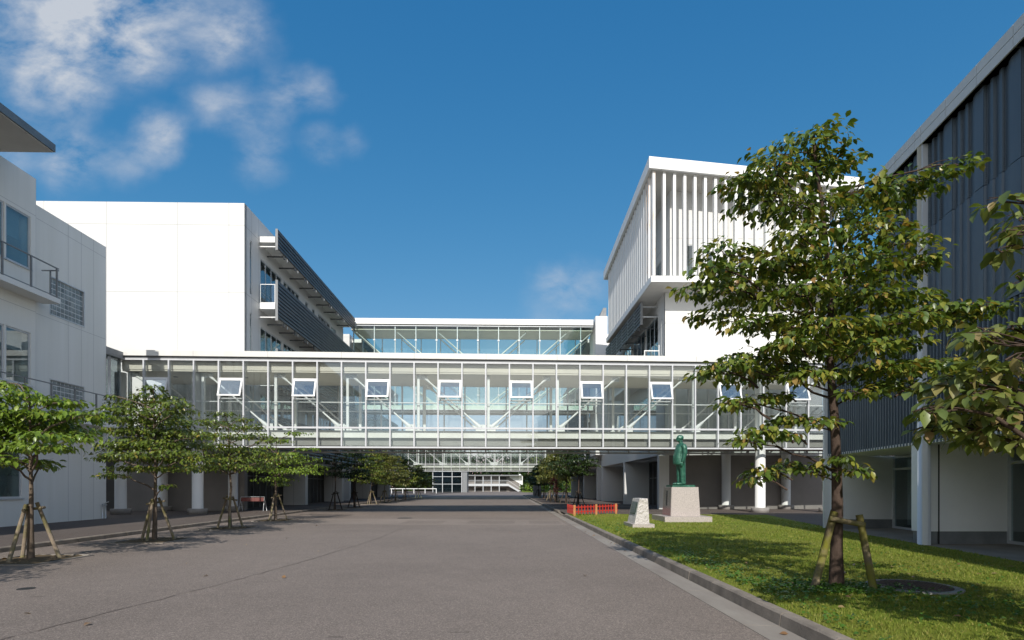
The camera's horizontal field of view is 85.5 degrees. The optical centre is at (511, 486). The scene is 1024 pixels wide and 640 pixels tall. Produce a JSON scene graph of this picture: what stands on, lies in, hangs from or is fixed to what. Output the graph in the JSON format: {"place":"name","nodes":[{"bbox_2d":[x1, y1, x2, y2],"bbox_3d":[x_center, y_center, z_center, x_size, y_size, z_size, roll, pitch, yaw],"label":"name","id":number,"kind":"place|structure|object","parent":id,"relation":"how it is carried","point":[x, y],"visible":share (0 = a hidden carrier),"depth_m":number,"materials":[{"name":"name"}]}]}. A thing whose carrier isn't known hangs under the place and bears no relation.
{"place":"outdoors","nodes":[
{"label":"outdoors","id":0,"kind":"place"},
{"bbox_2d":[0,103,122,526],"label":"school block","id":1,"kind":"structure","parent":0,"point":[52,305],"depth_m":21.47,"materials":[{"name":"concrete"}]},
{"bbox_2d":[0,324,5,380],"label":"window","id":2,"kind":"structure","parent":1,"relation":"in","point":[1,325],"depth_m":19.39,"materials":[{"name":"metal"}]},
{"bbox_2d":[0,200,6,259],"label":"window","id":3,"kind":"structure","parent":1,"relation":"in","point":[1,202],"depth_m":19.39,"materials":[{"name":"metal"}]},
{"bbox_2d":[0,441,23,499],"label":"window","id":4,"kind":"structure","parent":1,"relation":"in","point":[19,474],"depth_m":20.09,"materials":[{"name":"metal"}]},
{"bbox_2d":[6,204,32,271],"bbox_3d":[-17.927,-9.000,20.016,0.285,2.000,1.130,0,0,-1],"label":"window","id":5,"kind":"structure","parent":1,"relation":"in","point":[12,219],"depth_m":20.10,"materials":[{"name":"metal"}]},
{"bbox_2d":[6,325,32,386],"bbox_3d":[-17.927,-4.700,20.016,0.285,2.000,1.130,0,0,-1],"label":"window","id":6,"kind":"structure","parent":1,"relation":"in","point":[13,339],"depth_m":20.19,"materials":[{"name":"glass"}]},
{"bbox_2d":[49,276,84,327],"bbox_3d":[-18.036,-7.460,22.423,0.145,1.520,1.830,0,0,-1],"label":"glass block window","id":7,"kind":"structure","parent":1,"relation":"in","point":[71,308],"depth_m":22.54,"materials":[{"name":"glass"}]},
{"bbox_2d":[49,378,84,418],"bbox_3d":[-18.036,-3.510,22.423,0.145,1.420,1.830,0,0,-1],"label":"glass block window","id":8,"kind":"structure","parent":1,"relation":"in","point":[68,393],"depth_m":22.47,"materials":[{"name":"glass"}]},
{"bbox_2d":[0,497,402,546],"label":"pavement","id":9,"kind":"structure","parent":0,"point":[132,521],"depth_m":21.76,"materials":[{"name":"concrete"}]},
{"bbox_2d":[36,201,354,510],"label":"lecture hall block","id":10,"kind":"structure","parent":9,"relation":"on","point":[213,276],"depth_m":32.57,"materials":[{"name":"concrete"}]},
{"bbox_2d":[250,241,251,294],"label":"window","id":11,"kind":"structure","parent":10,"relation":"in","point":[250,241],"depth_m":33.58,"materials":[{"name":"metal"}]},
{"bbox_2d":[250,313,251,350],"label":"window","id":12,"kind":"structure","parent":10,"relation":"in","point":[250,313],"depth_m":33.56,"materials":[{"name":"metal"}]},
{"bbox_2d":[250,385,251,429],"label":"window","id":13,"kind":"structure","parent":10,"relation":"in","point":[250,385],"depth_m":33.56,"materials":[{"name":"metal"}]},
{"bbox_2d":[261,260,280,301],"bbox_3d":[-15.889,-13.025,36.497,0.060,2.650,3.400,0,0,-1],"label":"window","id":14,"kind":"structure","parent":10,"relation":"in","point":[276,275],"depth_m":36.41,"materials":[{"name":"metal"}]},
{"bbox_2d":[261,328,280,350],"bbox_3d":[-15.889,-8.725,36.497,0.060,2.650,3.400,0,0,-1],"label":"window","id":15,"kind":"structure","parent":10,"relation":"in","point":[276,339],"depth_m":36.47,"materials":[{"name":"metal"}]},
{"bbox_2d":[261,394,280,429],"bbox_3d":[-15.889,-4.525,36.497,0.060,2.650,3.400,0,0,-1],"label":"window","id":16,"kind":"structure","parent":10,"relation":"in","point":[261,394],"depth_m":36.47,"materials":[{"name":"metal"}]},
{"bbox_2d":[284,343,296,351],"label":"window","id":17,"kind":"structure","parent":10,"relation":"in","point":[284,343],"depth_m":39.77,"materials":[{"name":"metal"}]},
{"bbox_2d":[284,282,298,298],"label":"window","id":18,"kind":"structure","parent":10,"relation":"in","point":[284,282],"depth_m":40.23,"materials":[{"name":"metal"}]},
{"bbox_2d":[284,403,298,421],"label":"window","id":19,"kind":"structure","parent":10,"relation":"in","point":[284,403],"depth_m":39.96,"materials":[{"name":"metal"}]},
{"bbox_2d":[319,417,329,429],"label":"window","id":20,"kind":"structure","parent":10,"relation":"in","point":[319,417],"depth_m":47.36,"materials":[{"name":"metal"}]},
{"bbox_2d":[238,497,266,510],"bbox_3d":[-15.070,0.984,32.200,1.421,0.842,0.592,0,0,-4],"label":"barrier","id":21,"kind":"object","parent":9,"relation":"on","point":[252,499],"visible":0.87,"depth_m":32.17,"materials":[{"name":"metal"}]},
{"bbox_2d":[321,334,397,499],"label":"classroom wing","id":22,"kind":"structure","parent":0,"point":[363,490],"depth_m":64.55,"materials":[{"name":"white paint"}]},
{"bbox_2d":[0,491,767,639],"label":"road","id":23,"kind":"structure","parent":0,"point":[486,582],"depth_m":8.42,"materials":[{"name":"grey asphalt"}]},
{"bbox_2d":[16,587,35,589],"bbox_3d":[-7.150,1.506,8.150,0.220,0.028,0.220,0,0,0],"label":"valve cover","id":24,"kind":"object","parent":23,"relation":"on","point":[26,588],"visible":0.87,"depth_m":8.13,"materials":[{"name":"grey metal"}]},
{"bbox_2d":[0,554,93,565],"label":"tree pit","id":25,"kind":"object","parent":23,"relation":"on","point":[38,559],"visible":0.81,"depth_m":11.22,"materials":[{"name":"soil"}]},
{"bbox_2d":[6,502,61,561],"bbox_3d":[-9.801,0.929,11.197,0.933,1.241,0.818,0,0,0],"label":"tree prop","id":26,"kind":"object","parent":25,"relation":"in","point":[38,507],"visible":0.86,"depth_m":11.36,"materials":[{"name":"brown wood"}]},
{"bbox_2d":[0,380,131,558],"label":"young tree","id":27,"kind":"object","parent":25,"relation":"in","point":[52,427],"visible":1,"depth_m":11.16,"materials":[{"name":"green plant"}]},
{"bbox_2d":[108,537,195,543],"bbox_3d":[-9.950,1.496,15.400,1.420,0.109,1.600,0,0,-2],"label":"tree pit","id":28,"kind":"object","parent":23,"relation":"on","point":[159,540],"visible":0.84,"depth_m":15.12,"materials":[{"name":"soil"}]},
{"bbox_2d":[83,384,219,539],"bbox_3d":[-9.940,-0.622,15.407,3.175,4.423,4.187,0,0,-33],"label":"young tree","id":29,"kind":"object","parent":28,"relation":"in","point":[163,446],"visible":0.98,"depth_m":15.19,"materials":[{"name":"green plant"}]},
{"bbox_2d":[140,497,175,540],"bbox_3d":[-9.984,0.920,15.319,0.922,1.259,0.852,0,0,0],"label":"tree prop","id":30,"kind":"object","parent":28,"relation":"in","point":[149,514],"visible":0.81,"depth_m":15.46,"materials":[{"name":"brown wood"}]},
{"bbox_2d":[0,526,406,639],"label":"tar seam","id":31,"kind":"object","parent":23,"relation":"on","point":[173,595],"visible":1,"depth_m":7.13,"materials":[{"name":"black asphalt"}]},
{"bbox_2d":[198,526,258,529],"bbox_3d":[-10.140,1.497,19.900,1.420,0.106,1.600,0,0,-2],"label":"tree pit","id":32,"kind":"object","parent":23,"relation":"on","point":[231,528],"visible":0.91,"depth_m":19.74,"materials":[{"name":"soil"}]},
{"bbox_2d":[216,495,243,528],"bbox_3d":[-10.232,0.922,19.876,0.859,1.256,0.895,0,0,0],"label":"tree prop","id":33,"kind":"object","parent":32,"relation":"in","point":[226,498],"visible":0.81,"depth_m":19.90,"materials":[{"name":"brown wood"}]},
{"bbox_2d":[179,410,294,526],"bbox_3d":[-9.936,-0.538,19.916,3.975,4.255,3.450,0,0,31],"label":"young tree","id":34,"kind":"object","parent":32,"relation":"in","point":[230,465],"visible":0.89,"depth_m":19.63,"materials":[{"name":"green plant"}]},
{"bbox_2d":[251,519,297,521],"bbox_3d":[-10.510,1.500,24.600,1.420,0.099,1.600,0,0,-2],"label":"tree pit","id":35,"kind":"object","parent":23,"relation":"on","point":[273,520],"visible":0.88,"depth_m":24.23,"materials":[{"name":"soil"}]},
{"bbox_2d":[269,493,287,520],"bbox_3d":[-10.481,0.913,24.497,0.933,1.274,0.818,0,0,0],"label":"tree prop","id":36,"kind":"object","parent":35,"relation":"in","point":[271,511],"visible":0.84,"depth_m":24.64,"materials":[{"name":"brown wood"}]},
{"bbox_2d":[237,431,329,519],"bbox_3d":[-10.208,-0.424,24.516,4.564,4.028,2.804,0,0,19],"label":"young tree","id":37,"kind":"object","parent":35,"relation":"on","point":[289,470],"visible":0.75,"depth_m":24.45,"materials":[{"name":"green plant"}]},
{"bbox_2d":[320,509,348,510],"bbox_3d":[-11.410,1.500,35.700,1.420,0.101,1.600,0,0,-2],"label":"tree pit","id":38,"kind":"object","parent":23,"relation":"on","point":[334,510],"visible":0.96,"depth_m":34.92,"materials":[{"name":"soil"}]},
{"bbox_2d":[328,491,342,509],"bbox_3d":[-11.444,0.914,35.619,0.922,1.272,0.852,0,0,0],"label":"tree prop","id":39,"kind":"object","parent":38,"relation":"in","point":[334,493],"visible":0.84,"depth_m":35.76,"materials":[{"name":"brown wood"}]},
{"bbox_2d":[318,450,359,509],"bbox_3d":[-11.340,-0.842,35.792,2.528,4.864,2.311,0,0,11],"label":"young tree","id":40,"kind":"object","parent":38,"relation":"in","point":[342,473],"visible":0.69,"depth_m":35.67,"materials":[{"name":"green plant"}]},
{"bbox_2d":[407,464,437,486],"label":"young tree","id":41,"kind":"object","parent":23,"relation":"on","point":[420,472],"visible":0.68,"depth_m":70.77,"materials":[{"name":"green plant"}]},
{"bbox_2d":[291,519,565,524],"bbox_3d":[-3.312,1.496,23.789,11.247,0.001,3.787,0,0,4],"label":"road patch","id":42,"kind":"object","parent":23,"relation":"on","point":[401,521],"visible":0.8,"depth_m":23.25,"materials":[{"name":"grey asphalt"}]},
{"bbox_2d":[2,516,1022,634],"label":"fallen leaves","id":43,"kind":"object","parent":23,"relation":"on","point":[782,632],"visible":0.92,"depth_m":7.69,"materials":[{"name":"brown plant"}]},
{"bbox_2d":[522,496,805,639],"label":"gutter","id":44,"kind":"object","parent":23,"relation":"on","point":[764,627],"visible":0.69,"depth_m":7.66,"materials":[{"name":"concrete"}]},
{"bbox_2d":[391,450,562,471],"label":"glass bridge","id":45,"kind":"structure","parent":0,"point":[494,466],"depth_m":79.75,"materials":[{"name":"white metal"}]},
{"bbox_2d":[0,0,1023,486],"label":"sky","id":46,"kind":"structure","parent":0,"point":[441,159],"materials":[{"name":"blue"}]},
{"bbox_2d":[533,485,540,495],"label":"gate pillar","id":47,"kind":"structure","parent":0,"point":[535,488],"depth_m":88.02,"materials":[{"name":"concrete"}]},
{"bbox_2d":[390,487,822,513],"bbox_3d":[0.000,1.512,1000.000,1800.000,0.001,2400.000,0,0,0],"label":"ground","id":48,"kind":"structure","parent":0,"point":[413,493],"depth_m":126.24,"materials":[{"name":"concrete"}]},
{"bbox_2d":[0,496,414,552],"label":"kerb","id":49,"kind":"structure","parent":48,"relation":"on","point":[68,541],"depth_m":17.56,"materials":[{"name":"concrete"}]},
{"bbox_2d":[386,450,409,492],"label":"broad tree","id":50,"kind":"object","parent":48,"relation":"on","point":[402,454],"visible":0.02,"depth_m":141.15,"materials":[{"name":"green plant"}]},
{"bbox_2d":[390,488,436,492],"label":"guard railing","id":51,"kind":"object","parent":48,"relation":"on","point":[412,488],"visible":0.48,"depth_m":127.94,"materials":[{"name":"white metal"}]},
{"bbox_2d":[416,450,459,479],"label":"broad tree","id":52,"kind":"object","parent":48,"relation":"on","point":[433,461],"visible":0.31,"depth_m":163.65,"materials":[{"name":"green plant"}]},
{"bbox_2d":[433,471,468,491],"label":"glass hall","id":53,"kind":"structure","parent":48,"relation":"on","point":[452,481],"depth_m":150.03,"materials":[{"name":"glass"}]},
{"bbox_2d":[469,475,522,491],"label":"gallery house","id":54,"kind":"structure","parent":48,"relation":"on","point":[491,483],"depth_m":180.15,"materials":[{"name":"metal"}]},
{"bbox_2d":[475,477,481,483],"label":"gallery door","id":55,"kind":"structure","parent":54,"relation":"in","point":[478,480],"depth_m":180.15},
{"bbox_2d":[500,477,505,483],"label":"gallery door","id":56,"kind":"structure","parent":54,"relation":"in","point":[502,479],"depth_m":180.20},
{"bbox_2d":[523,465,546,496],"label":"kerb tree","id":57,"kind":"object","parent":48,"relation":"on","point":[532,471],"visible":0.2,"depth_m":77.95,"materials":[{"name":"green plant"}]},
{"bbox_2d":[524,455,549,487],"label":"broad tree","id":58,"kind":"object","parent":48,"relation":"on","point":[532,460],"visible":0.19,"depth_m":128.35,"materials":[{"name":"green plant"}]},
{"bbox_2d":[550,477,560,502],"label":"red leaf sapling","id":59,"kind":"object","parent":48,"relation":"on","point":[555,484],"visible":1,"depth_m":47.98,"materials":[{"name":"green plant"}]},
{"bbox_2d":[562,472,581,486],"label":"broad tree","id":60,"kind":"object","parent":48,"relation":"on","point":[569,484],"visible":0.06,"depth_m":117.45,"materials":[{"name":"green plant"}]},
{"bbox_2d":[384,450,822,490],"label":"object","id":61,"kind":"object","parent":48,"relation":"on","point":[506,460],"visible":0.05,"depth_m":207.96,"materials":[{"name":"green plant"}]},
{"bbox_2d":[523,495,853,639],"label":"kerb","id":62,"kind":"structure","parent":48,"relation":"on","point":[801,626],"depth_m":7.23,"materials":[{"name":"concrete"}]},
{"bbox_2d":[525,495,822,525],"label":"pavement","id":63,"kind":"structure","parent":0,"point":[813,516],"depth_m":32.53,"materials":[{"name":"concrete"}]},
{"bbox_2d":[110,349,822,514],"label":"glass bridge","id":64,"kind":"structure","parent":63,"relation":"on","point":[198,370],"depth_m":28.92,"materials":[{"name":"white metal"}]},
{"bbox_2d":[523,461,552,497],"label":"kerb tree","id":65,"kind":"object","parent":63,"relation":"on","point":[533,480],"visible":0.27,"depth_m":66.08,"materials":[{"name":"green plant"}]},
{"bbox_2d":[535,456,560,499],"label":"kerb tree","id":66,"kind":"object","parent":63,"relation":"on","point":[543,481],"visible":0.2,"depth_m":56.57,"materials":[{"name":"green plant"}]},
{"bbox_2d":[534,451,576,501],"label":"kerb tree","id":67,"kind":"object","parent":63,"relation":"on","point":[548,474],"visible":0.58,"depth_m":49.64,"materials":[{"name":"green plant"}]},
{"bbox_2d":[545,451,580,502],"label":"kerb tree","id":68,"kind":"object","parent":63,"relation":"on","point":[564,460],"visible":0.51,"depth_m":46.16,"materials":[{"name":"green plant"}]},
{"bbox_2d":[560,490,569,503],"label":"tree prop","id":69,"kind":"object","parent":63,"relation":"on","point":[566,492],"visible":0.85,"depth_m":46.36,"materials":[{"name":"brown wood"}]},
{"bbox_2d":[573,490,584,504],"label":"tree prop","id":70,"kind":"object","parent":63,"relation":"on","point":[577,497],"visible":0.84,"depth_m":43.93,"materials":[{"name":"brown wood"}]},
{"bbox_2d":[559,451,600,503],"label":"kerb tree","id":71,"kind":"object","parent":63,"relation":"on","point":[586,463],"visible":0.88,"depth_m":43.76,"materials":[{"name":"green plant"}]},
{"bbox_2d":[563,339,630,499],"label":"classroom wing","id":72,"kind":"structure","parent":63,"relation":"on","point":[589,486],"depth_m":66.00,"materials":[{"name":"white paint"}]},
{"bbox_2d":[350,318,592,415],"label":"glass bridge","id":73,"kind":"structure","parent":72,"relation":"attached to","point":[518,330],"depth_m":54.23,"materials":[{"name":"white paint"}]},
{"bbox_2d":[601,156,863,508],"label":"fin hall","id":74,"kind":"structure","parent":63,"relation":"on","point":[671,223],"depth_m":34.59,"materials":[{"name":"white paint"}]},
{"bbox_2d":[590,308,607,456],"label":"stair tower","id":75,"kind":"structure","parent":74,"relation":"attached to","point":[598,337],"depth_m":53.52,"materials":[{"name":"white paint"}]},
{"bbox_2d":[633,330,644,355],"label":"window","id":76,"kind":"structure","parent":74,"relation":"in","point":[644,330],"depth_m":41.71,"materials":[{"name":"metal"}]},
{"bbox_2d":[633,392,655,431],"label":"window","id":77,"kind":"structure","parent":74,"relation":"in","point":[655,392],"depth_m":40.87,"materials":[{"name":"metal"}]},
{"bbox_2d":[646,318,656,355],"bbox_3d":[9.531,-9.850,37.599,0.060,2.700,3.000,0,0,-1],"label":"window","id":78,"kind":"structure","parent":74,"relation":"in","point":[655,318],"depth_m":38.07,"materials":[{"name":"metal"}]},
{"bbox_2d":[656,260,661,275],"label":"window","id":79,"kind":"structure","parent":74,"relation":"in","point":[661,260],"depth_m":36.66,"materials":[{"name":"metal"}]},
{"bbox_2d":[662,318,662,353],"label":"window","id":80,"kind":"structure","parent":74,"relation":"in","point":[662,318],"depth_m":35.24,"materials":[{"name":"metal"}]},
{"bbox_2d":[570,514,1023,639],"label":"lawn","id":81,"kind":"structure","parent":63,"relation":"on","point":[938,614],"depth_m":8.91,"materials":[{"name":"green plant"}]},
{"bbox_2d":[567,504,617,515],"bbox_3d":[3.699,1.143,27.985,3.469,0.570,1.643,0,0,-42],"label":"picket fence","id":82,"kind":"object","parent":81,"relation":"on","point":[574,507],"visible":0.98,"depth_m":27.30,"materials":[{"name":"red paint"}]},
{"bbox_2d":[624,498,654,527],"bbox_3d":[4.420,0.884,19.350,0.740,0.988,1.380,0,0,-1],"label":"inscribed stone","id":83,"kind":"object","parent":81,"relation":"on","point":[638,517],"visible":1,"depth_m":18.86,"materials":[{"name":"white stone"}]},
{"bbox_2d":[652,487,711,521],"bbox_3d":[6.870,0.693,22.540,1.860,1.370,1.860,0,0,-1],"label":"pedestal","id":84,"kind":"object","parent":81,"relation":"on","point":[680,504],"visible":1,"depth_m":21.98,"materials":[{"name":"beige stone"}]},
{"bbox_2d":[666,435,694,486],"bbox_3d":[6.855,-1.051,22.540,0.910,2.116,0.840,0,0,-1],"label":"statue","id":85,"kind":"object","parent":84,"relation":"on","point":[679,456],"visible":1,"depth_m":22.34,"materials":[{"name":"green metal"}]},
{"bbox_2d":[577,514,1023,639],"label":"weeds","id":86,"kind":"object","parent":81,"relation":"on","point":[822,586],"visible":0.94,"depth_m":7.26,"materials":[{"name":"green plant"}]},
{"bbox_2d":[665,110,1023,584],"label":"dogwood tree","id":87,"kind":"object","parent":81,"relation":"on","point":[862,332],"visible":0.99,"depth_m":7.44,"materials":[{"name":"green plant"}]},
{"bbox_2d":[811,510,877,591],"bbox_3d":[4.415,0.919,7.729,0.844,1.208,0.972,0,0,0],"label":"tree prop","id":88,"kind":"object","parent":81,"relation":"on","point":[859,522],"visible":0.8,"depth_m":7.42,"materials":[{"name":"brown wood"}]},
{"bbox_2d":[866,579,965,594],"bbox_3d":[5.520,1.384,7.620,1.120,0.086,1.120,0,0,0],"label":"manhole cover","id":89,"kind":"object","parent":81,"relation":"on","point":[927,586],"visible":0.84,"depth_m":7.48,"materials":[{"name":"metal"}]},
{"bbox_2d":[901,190,1023,465],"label":"dogwood tree","id":90,"kind":"object","parent":81,"relation":"on","point":[1002,412],"visible":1,"depth_m":4.11,"materials":[{"name":"green plant"}]},
{"bbox_2d":[843,528,1023,561],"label":"paving","id":91,"kind":"structure","parent":0,"point":[1015,552],"depth_m":12.85,"materials":[{"name":"grey concrete"}]},
{"bbox_2d":[823,13,1023,545],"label":"screened block","id":92,"kind":"structure","parent":91,"relation":"on","point":[926,493],"depth_m":13.13,"materials":[{"name":"metal"}]},
{"label":"verge","id":93,"kind":"structure","parent":0,"visible":0},
{"bbox_2d":[519,482,570,491],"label":"hedge","id":94,"kind":"object","parent":93,"relation":"on","point":[547,489],"visible":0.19,"depth_m":159.30,"materials":[{"name":"green plant"}]},
{"bbox_2d":[540,450,567,490],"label":"broad tree","id":95,"kind":"object","parent":93,"relation":"on","point":[555,477],"visible":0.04,"depth_m":149.48,"materials":[{"name":"green plant"}]},
{"bbox_3d":[-11.310,1.499,39.700,1.420,0.102,1.600,0,0,-2],"label":"tree pit","id":96,"kind":"object","parent":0,"visible":0},
{"bbox_2d":[328,450,374,506],"bbox_3d":[-11.151,-0.779,39.684,3.103,4.739,3.833,0,0,44],"label":"young tree","id":97,"kind":"object","parent":96,"relation":"in","point":[352,455],"visible":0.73,"depth_m":39.57,"materials":[{"name":"green plant"}]},
{"bbox_2d":[348,491,359,507],"bbox_3d":[-11.402,0.923,39.676,0.859,1.253,0.896,0,0,0],"label":"tree prop","id":98,"kind":"object","parent":96,"relation":"in","point":[354,498],"visible":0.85,"depth_m":39.70,"materials":[{"name":"brown wood"}]},
{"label":"tree pit","id":99,"kind":"object","parent":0,"visible":0},
{"bbox_2d":[345,450,387,503],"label":"young tree","id":100,"kind":"object","parent":99,"relation":"on","point":[377,479],"visible":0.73,"depth_m":47.45,"materials":[{"name":"green plant"}]},
{"bbox_2d":[367,491,376,503],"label":"tree prop","id":101,"kind":"object","parent":99,"relation":"in","point":[370,497],"visible":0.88,"depth_m":47.67,"materials":[{"name":"brown wood"}]},
{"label":"tree pit","id":102,"kind":"object","parent":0,"visible":0},
{"bbox_2d":[380,490,388,501],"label":"tree prop","id":103,"kind":"object","parent":102,"relation":"in","point":[384,491],"visible":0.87,"depth_m":52.55,"materials":[{"name":"brown wood"}]},
{"bbox_2d":[373,450,409,489],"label":"young tree","id":104,"kind":"object","parent":102,"relation":"on","point":[387,458],"visible":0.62,"depth_m":52.37,"materials":[{"name":"green plant"}]},
{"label":"tree pit","id":105,"kind":"object","parent":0,"visible":0},
{"bbox_2d":[382,456,411,500],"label":"young tree","id":106,"kind":"object","parent":105,"relation":"on","point":[398,480],"visible":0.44,"depth_m":57.41,"materials":[{"name":"green plant"}]},
{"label":"tree pit","id":107,"kind":"object","parent":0,"visible":0},
{"bbox_2d":[395,459,422,499],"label":"young tree","id":108,"kind":"object","parent":107,"relation":"on","point":[406,465],"visible":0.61,"depth_m":61.76,"materials":[{"name":"green plant"}]}
]}

